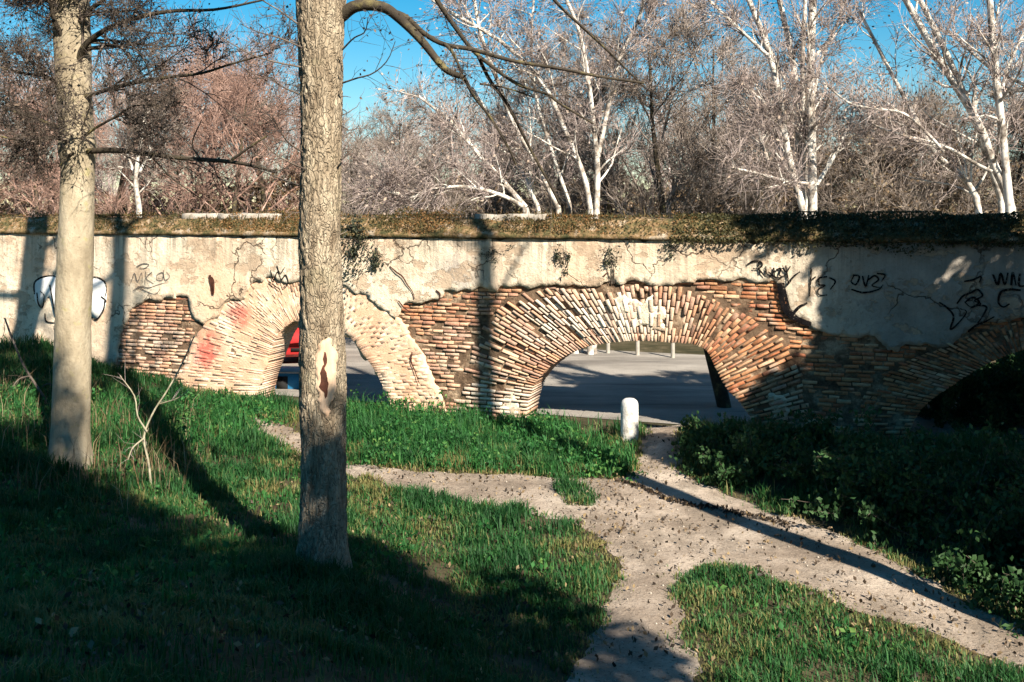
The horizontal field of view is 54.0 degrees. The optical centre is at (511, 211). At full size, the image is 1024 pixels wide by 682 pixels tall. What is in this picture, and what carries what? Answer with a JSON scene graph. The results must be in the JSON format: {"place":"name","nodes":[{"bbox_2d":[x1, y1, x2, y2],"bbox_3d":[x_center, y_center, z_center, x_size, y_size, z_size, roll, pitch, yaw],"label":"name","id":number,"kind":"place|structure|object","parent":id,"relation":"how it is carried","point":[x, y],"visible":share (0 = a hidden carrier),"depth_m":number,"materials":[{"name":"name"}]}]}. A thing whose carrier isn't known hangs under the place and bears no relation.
{"place":"outdoors","nodes":[
{"label":"outdoors","id":0,"kind":"place"},
{"bbox_2d":[0,209,1023,681],"bbox_3d":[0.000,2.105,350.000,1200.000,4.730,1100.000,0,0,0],"label":"ground","id":1,"kind":"structure","parent":0,"point":[432,571],"depth_m":10.88,"materials":[{"name":"green plant"}]},
{"bbox_2d":[0,56,53,215],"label":"tree","id":2,"kind":"object","parent":1,"relation":"on","point":[11,204],"visible":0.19,"depth_m":45.55,"materials":[{"name":"brown plant"}]},
{"bbox_2d":[4,316,51,403],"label":"dead branch","id":3,"kind":"object","parent":1,"relation":"on","point":[26,370],"visible":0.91,"depth_m":19.97,"materials":[{"name":"beige wood"}]},
{"bbox_2d":[0,56,126,216],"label":"tree","id":4,"kind":"object","parent":1,"relation":"on","point":[36,205],"visible":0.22,"depth_m":42.45,"materials":[{"name":"brown plant"}]},
{"bbox_2d":[0,34,206,217],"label":"tree","id":5,"kind":"object","parent":1,"relation":"on","point":[121,184],"visible":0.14,"depth_m":44.79,"materials":[{"name":"brown plant"}]},
{"bbox_2d":[0,362,227,509],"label":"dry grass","id":6,"kind":"structure","parent":1,"relation":"on","point":[139,459],"depth_m":16.71,"materials":[{"name":"green plant"}]},
{"bbox_2d":[105,336,194,484],"bbox_3d":[-5.797,3.232,16.045,1.460,2.340,1.306,0,0,-17],"label":"sapling","id":7,"kind":"object","parent":1,"relation":"on","point":[145,448],"visible":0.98,"depth_m":16.11,"materials":[{"name":"beige plant"}]},
{"bbox_2d":[0,0,300,469],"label":"front tree","id":8,"kind":"object","parent":1,"relation":"on","point":[74,38],"visible":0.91,"depth_m":16.10,"materials":[{"name":"brown plant"}]},
{"bbox_2d":[94,65,210,216],"bbox_3d":[-11.474,-0.194,31.993,4.180,9.271,3.564,0,0,31],"label":"pale tree","id":9,"kind":"object","parent":1,"relation":"on","point":[136,170],"visible":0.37,"depth_m":31.84,"materials":[{"name":"brown plant"}]},
{"bbox_2d":[94,24,241,217],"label":"tree","id":10,"kind":"object","parent":1,"relation":"on","point":[115,201],"visible":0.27,"depth_m":42.37,"materials":[{"name":"brown plant"}]},
{"bbox_2d":[110,3,290,211],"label":"tree","id":11,"kind":"object","parent":1,"relation":"on","point":[219,75],"visible":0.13,"depth_m":49.52,"materials":[{"name":"brown plant"}]},
{"bbox_2d":[141,41,300,214],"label":"tree","id":12,"kind":"object","parent":1,"relation":"on","point":[216,132],"visible":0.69,"depth_m":40.84,"materials":[{"name":"brown plant"}]},
{"bbox_2d":[177,11,374,216],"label":"tree","id":13,"kind":"object","parent":1,"relation":"on","point":[261,180],"visible":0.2,"depth_m":45.72,"materials":[{"name":"brown plant"}]},
{"bbox_2d":[341,106,411,216],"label":"brown tree","id":14,"kind":"object","parent":1,"relation":"on","point":[350,172],"visible":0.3,"depth_m":43.22,"materials":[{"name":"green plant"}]},
{"bbox_2d":[344,77,444,214],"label":"brown tree","id":15,"kind":"object","parent":1,"relation":"on","point":[380,138],"visible":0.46,"depth_m":46.28,"materials":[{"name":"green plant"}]},
{"bbox_2d":[392,105,481,217],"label":"brown tree","id":16,"kind":"object","parent":1,"relation":"on","point":[451,197],"visible":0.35,"depth_m":42.97,"materials":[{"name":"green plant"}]},
{"bbox_2d":[191,0,686,567],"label":"front tree","id":17,"kind":"object","parent":1,"relation":"on","point":[323,516],"visible":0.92,"depth_m":10.80,"materials":[{"name":"brown plant"}]},
{"bbox_2d":[0,370,939,681],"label":"weeds","id":18,"kind":"object","parent":1,"relation":"on","point":[536,428],"visible":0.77,"depth_m":17.45,"materials":[{"name":"green plant"}]},
{"bbox_2d":[0,34,1022,217],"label":"wood","id":19,"kind":"object","parent":1,"relation":"on","point":[101,172],"visible":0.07,"depth_m":56.94,"materials":[{"name":"brown plant"}]},
{"bbox_2d":[0,213,1023,441],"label":"arcade wall","id":20,"kind":"structure","parent":1,"relation":"on","point":[901,339],"depth_m":20.67,"materials":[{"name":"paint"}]},
{"bbox_2d":[0,204,698,235],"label":"ledge growth","id":21,"kind":"object","parent":20,"relation":"on","point":[431,216],"visible":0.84,"depth_m":21.99,"materials":[{"name":"green plant"}]},
{"bbox_2d":[340,208,394,294],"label":"ivy","id":22,"kind":"object","parent":20,"relation":"attached to","point":[354,252],"visible":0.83,"depth_m":22.03,"materials":[{"name":"green plant"}]},
{"bbox_2d":[479,245,513,266],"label":"wall weed","id":23,"kind":"object","parent":20,"relation":"attached to","point":[493,252],"depth_m":20.94,"materials":[{"name":"green plant"}]},
{"bbox_2d":[554,226,571,275],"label":"wall weed","id":24,"kind":"object","parent":20,"relation":"attached to","point":[557,256],"depth_m":20.41,"materials":[{"name":"green plant"}]},
{"bbox_2d":[599,231,633,283],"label":"wall weed","id":25,"kind":"object","parent":20,"relation":"attached to","point":[611,259],"depth_m":20.10,"materials":[{"name":"green plant"}]},
{"bbox_2d":[661,239,684,257],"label":"wall weed","id":26,"kind":"object","parent":20,"relation":"attached to","point":[669,245],"depth_m":19.66,"materials":[{"name":"green plant"}]},
{"bbox_2d":[670,210,1023,257],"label":"ledge growth","id":27,"kind":"object","parent":20,"relation":"on","point":[1005,217],"visible":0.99,"depth_m":18.62,"materials":[{"name":"green plant"}]},
{"bbox_2d":[0,368,1023,681],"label":"leaf litter","id":28,"kind":"object","parent":1,"relation":"on","point":[372,636],"visible":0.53,"depth_m":11.08,"materials":[{"name":"plant"}]},
{"bbox_2d":[0,148,1023,219],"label":"thicket","id":29,"kind":"object","parent":1,"relation":"on","point":[290,201],"visible":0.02,"depth_m":48.38,"materials":[{"name":"brown plant"}]},
{"bbox_2d":[341,0,688,354],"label":"pale tree","id":30,"kind":"object","parent":1,"relation":"on","point":[383,183],"visible":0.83,"depth_m":30.36,"materials":[{"name":"white plant"}]},
{"bbox_2d":[456,72,578,213],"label":"brown tree","id":31,"kind":"object","parent":1,"relation":"on","point":[505,202],"visible":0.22,"depth_m":43.83,"materials":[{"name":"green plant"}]},
{"bbox_2d":[497,15,619,217],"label":"brown tree","id":32,"kind":"object","parent":1,"relation":"on","point":[558,184],"visible":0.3,"depth_m":40.89,"materials":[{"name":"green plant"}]},
{"bbox_2d":[501,0,678,217],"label":"brown tree","id":33,"kind":"object","parent":1,"relation":"on","point":[590,48],"visible":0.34,"depth_m":39.73,"materials":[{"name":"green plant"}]},
{"bbox_2d":[606,343,609,352],"bbox_3d":[2.943,3.925,30.804,0.124,1.030,0.124,0,0,0],"label":"roadside post","id":34,"kind":"object","parent":1,"relation":"on","point":[607,347],"depth_m":30.76,"materials":[{"name":"white concrete"}]},
{"bbox_2d":[621,398,638,442],"bbox_3d":[2.200,3.986,18.800,0.336,1.012,0.336,0,0,0],"label":"bollard","id":35,"kind":"object","parent":1,"relation":"on","point":[629,419],"visible":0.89,"depth_m":18.66,"materials":[{"name":"concrete"}]},
{"bbox_2d":[636,341,639,354],"bbox_3d":[3.795,3.925,30.360,0.124,1.030,0.124,0,0,0],"label":"roadside post","id":36,"kind":"object","parent":1,"relation":"on","point":[637,347],"visible":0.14,"depth_m":30.31,"materials":[{"name":"white concrete"}]},
{"bbox_2d":[560,0,744,217],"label":"brown tree","id":37,"kind":"object","parent":1,"relation":"on","point":[661,204],"visible":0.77,"depth_m":36.37,"materials":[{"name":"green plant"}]},
{"bbox_2d":[671,343,674,357],"bbox_3d":[4.774,3.925,29.832,0.124,1.030,0.124,0,0,0],"label":"roadside post","id":38,"kind":"object","parent":1,"relation":"on","point":[672,350],"visible":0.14,"depth_m":29.78,"materials":[{"name":"white concrete"}]},
{"bbox_2d":[671,410,713,447],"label":"bramble bush","id":39,"kind":"object","parent":1,"relation":"on","point":[686,425],"visible":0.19,"depth_m":17.77,"materials":[{"name":"green plant"}]},
{"bbox_2d":[669,425,732,461],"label":"bramble bush","id":40,"kind":"object","parent":1,"relation":"on","point":[693,442],"visible":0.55,"depth_m":17.04,"materials":[{"name":"green plant"}]},
{"bbox_2d":[679,443,748,477],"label":"bramble bush","id":41,"kind":"object","parent":1,"relation":"on","point":[707,464],"visible":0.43,"depth_m":16.57,"materials":[{"name":"green plant"}]},
{"bbox_2d":[704,349,730,407],"bbox_3d":[4.522,3.516,22.416,0.846,2.402,0.329,0,0,30],"label":"leaning post","id":42,"kind":"object","parent":1,"relation":"on","point":[721,395],"visible":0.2,"depth_m":22.24,"materials":[{"name":"black"}]},
{"bbox_2d":[643,0,793,215],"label":"brown tree","id":43,"kind":"object","parent":1,"relation":"on","point":[732,57],"visible":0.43,"depth_m":39.73,"materials":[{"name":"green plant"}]},
{"bbox_2d":[691,411,758,447],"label":"bramble bush","id":44,"kind":"object","parent":1,"relation":"on","point":[723,432],"visible":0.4,"depth_m":17.34,"materials":[{"name":"green plant"}]},
{"bbox_2d":[689,429,770,464],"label":"bramble bush","id":45,"kind":"object","parent":1,"relation":"on","point":[730,455],"visible":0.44,"depth_m":16.78,"materials":[{"name":"green plant"}]},
{"bbox_2d":[702,446,761,490],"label":"bramble bush","id":46,"kind":"object","parent":1,"relation":"on","point":[729,474],"visible":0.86,"depth_m":15.95,"materials":[{"name":"green plant"}]},
{"bbox_2d":[725,424,806,480],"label":"bramble bush","id":47,"kind":"object","parent":1,"relation":"on","point":[757,461],"visible":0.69,"depth_m":16.02,"materials":[{"name":"green plant"}]},
{"bbox_2d":[690,44,846,218],"bbox_3d":[9.705,-1.251,37.660,5.231,10.297,6.118,0,0,-43],"label":"brown tree","id":48,"kind":"object","parent":1,"relation":"on","point":[746,203],"visible":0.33,"depth_m":37.57,"materials":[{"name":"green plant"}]},
{"bbox_2d":[734,410,815,464],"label":"bramble bush","id":49,"kind":"object","parent":1,"relation":"on","point":[784,441],"visible":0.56,"depth_m":16.45,"materials":[{"name":"green plant"}]},
{"bbox_2d":[693,45,865,214],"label":"tan bush","id":50,"kind":"object","parent":1,"relation":"on","point":[776,198],"visible":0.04,"depth_m":41.77,"materials":[{"name":"brown plant"}]},
{"bbox_2d":[679,0,904,218],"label":"pale tree","id":51,"kind":"object","parent":1,"relation":"on","point":[804,181],"visible":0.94,"depth_m":30.69,"materials":[{"name":"white plant"}]},
{"bbox_2d":[761,432,835,487],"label":"bramble bush","id":52,"kind":"object","parent":1,"relation":"on","point":[771,468],"visible":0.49,"depth_m":15.58,"materials":[{"name":"green plant"}]},
{"bbox_2d":[727,65,876,213],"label":"tan bush","id":53,"kind":"object","parent":1,"relation":"on","point":[821,163],"visible":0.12,"depth_m":40.58,"materials":[{"name":"brown plant"}]},
{"bbox_2d":[782,403,842,446],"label":"bramble bush","id":54,"kind":"object","parent":1,"relation":"on","point":[824,427],"visible":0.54,"depth_m":16.68,"materials":[{"name":"green plant"}]},
{"bbox_2d":[775,425,879,505],"bbox_3d":[4.780,3.747,15.298,1.676,1.066,1.583,0,0,0],"label":"bramble bush","id":55,"kind":"object","parent":1,"relation":"on","point":[846,449],"visible":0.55,"depth_m":15.22,"materials":[{"name":"green plant"}]},
{"bbox_2d":[780,451,894,523],"bbox_3d":[4.763,3.947,14.454,1.796,1.044,1.669,0,0,0],"label":"bramble bush","id":56,"kind":"object","parent":1,"relation":"on","point":[819,503],"visible":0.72,"depth_m":14.32,"materials":[{"name":"green plant"}]},
{"bbox_2d":[816,404,886,459],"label":"bramble bush","id":57,"kind":"object","parent":1,"relation":"on","point":[867,430],"visible":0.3,"depth_m":15.87,"materials":[{"name":"green plant"}]},
{"bbox_2d":[811,439,909,497],"bbox_3d":[5.109,3.882,14.657,1.286,1.239,1.729,0,0,27],"label":"bramble bush","id":58,"kind":"object","parent":1,"relation":"on","point":[860,455],"visible":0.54,"depth_m":14.34,"materials":[{"name":"green plant"}]},
{"bbox_2d":[789,73,967,217],"bbox_3d":[13.505,-0.799,37.243,6.325,9.182,5.976,0,0,0],"label":"tan bush","id":59,"kind":"object","parent":1,"relation":"on","point":[869,198],"visible":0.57,"depth_m":36.58,"materials":[{"name":"brown plant"}]},
{"bbox_2d":[829,468,951,547],"bbox_3d":[5.130,3.938,13.638,1.365,1.169,1.404,0,0,0],"label":"bramble bush","id":60,"kind":"object","parent":1,"relation":"on","point":[864,512],"visible":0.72,"depth_m":13.51,"materials":[{"name":"green plant"}]},
{"bbox_2d":[840,427,950,521],"bbox_3d":[5.340,3.592,13.980,1.262,1.290,2.116,0,0,-19],"label":"bramble bush","id":61,"kind":"object","parent":1,"relation":"on","point":[882,470],"visible":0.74,"depth_m":13.75,"materials":[{"name":"green plant"}]},
{"bbox_2d":[782,0,1023,216],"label":"pale tree","id":62,"kind":"object","parent":1,"relation":"on","point":[1001,180],"visible":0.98,"depth_m":29.62,"materials":[{"name":"white plant"}]},
{"bbox_2d":[826,54,985,214],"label":"tan bush","id":63,"kind":"object","parent":1,"relation":"on","point":[935,163],"visible":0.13,"depth_m":40.06,"materials":[{"name":"brown plant"}]},
{"bbox_2d":[867,422,970,473],"bbox_3d":[6.035,3.644,15.015,1.004,1.019,1.454,0,0,-35],"label":"bramble bush","id":64,"kind":"object","parent":1,"relation":"on","point":[921,433],"visible":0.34,"depth_m":15.08,"materials":[{"name":"green plant"}]},
{"bbox_2d":[868,488,1004,576],"bbox_3d":[5.298,4.049,12.822,1.633,1.114,1.921,0,0,0],"label":"bramble bush","id":65,"kind":"object","parent":1,"relation":"on","point":[953,528],"visible":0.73,"depth_m":12.89,"materials":[{"name":"green plant"}]},
{"bbox_2d":[860,415,1023,533],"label":"bramble bush","id":66,"kind":"object","parent":1,"relation":"on","point":[979,497],"visible":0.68,"depth_m":13.26,"materials":[{"name":"green plant"}]},
{"bbox_2d":[875,65,1023,217],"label":"tan bush","id":67,"kind":"object","parent":1,"relation":"on","point":[959,192],"visible":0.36,"depth_m":37.51,"materials":[{"name":"brown plant"}]},
{"bbox_2d":[913,497,1023,588],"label":"bramble bush","id":68,"kind":"object","parent":1,"relation":"on","point":[951,560],"visible":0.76,"depth_m":12.01,"materials":[{"name":"green plant"}]},
{"bbox_2d":[925,453,1023,558],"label":"bramble bush","id":69,"kind":"object","parent":1,"relation":"on","point":[1014,513],"visible":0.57,"depth_m":12.35,"materials":[{"name":"green plant"}]},
{"bbox_2d":[932,423,1023,497],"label":"bramble bush","id":70,"kind":"object","parent":1,"relation":"on","point":[974,461],"visible":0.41,"depth_m":14.04,"materials":[{"name":"green plant"}]},
{"bbox_2d":[934,534,1023,617],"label":"bramble bush","id":71,"kind":"object","parent":1,"relation":"on","point":[1005,590],"visible":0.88,"depth_m":11.50,"materials":[{"name":"green plant"}]},
{"bbox_2d":[949,350,1023,443],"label":"evergreen shrub","id":72,"kind":"object","parent":1,"relation":"on","point":[1000,365],"visible":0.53,"depth_m":19.85,"materials":[{"name":"green plant"}]},
{"bbox_2d":[957,52,1023,213],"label":"tan bush","id":73,"kind":"object","parent":1,"relation":"on","point":[1018,174],"visible":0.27,"depth_m":39.20,"materials":[{"name":"brown plant"}]},
{"bbox_2d":[988,85,1023,210],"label":"tan bush","id":74,"kind":"object","parent":1,"relation":"on","point":[1013,126],"visible":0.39,"depth_m":39.04,"materials":[{"name":"brown plant"}]},
{"bbox_2d":[988,542,1023,638],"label":"bramble bush","id":75,"kind":"object","parent":1,"relation":"on","point":[1019,624],"visible":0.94,"depth_m":10.58,"materials":[{"name":"green plant"}]},
{"bbox_2d":[0,0,1023,209],"label":"sky","id":76,"kind":"structure","parent":0,"point":[357,54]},
{"bbox_2d":[250,417,1023,681],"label":"path","id":77,"kind":"structure","parent":0,"point":[658,662],"depth_m":12.75,"materials":[{"name":"grey gravel"}]},
{"bbox_2d":[274,337,1023,440],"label":"road","id":78,"kind":"structure","parent":0,"point":[663,388],"depth_m":24.75,"materials":[{"name":"grey asphalt"}]},
{"bbox_2d":[275,366,299,388],"bbox_3d":[-5.862,4.145,24.984,1.860,0.490,0.860,0,0,6],"label":"metal box","id":79,"kind":"object","parent":78,"relation":"on","point":[288,377],"visible":0.36,"depth_m":24.54,"materials":[{"name":"blue paint"}]},
{"bbox_2d":[283,327,298,361],"bbox_3d":[-6.106,3.565,30.190,1.700,1.530,3.720,0,0,-10],"label":"parked car","id":80,"kind":"object","parent":78,"relation":"on","point":[293,349],"visible":0.03,"depth_m":28.33,"materials":[{"name":"red paint"}]}
]}

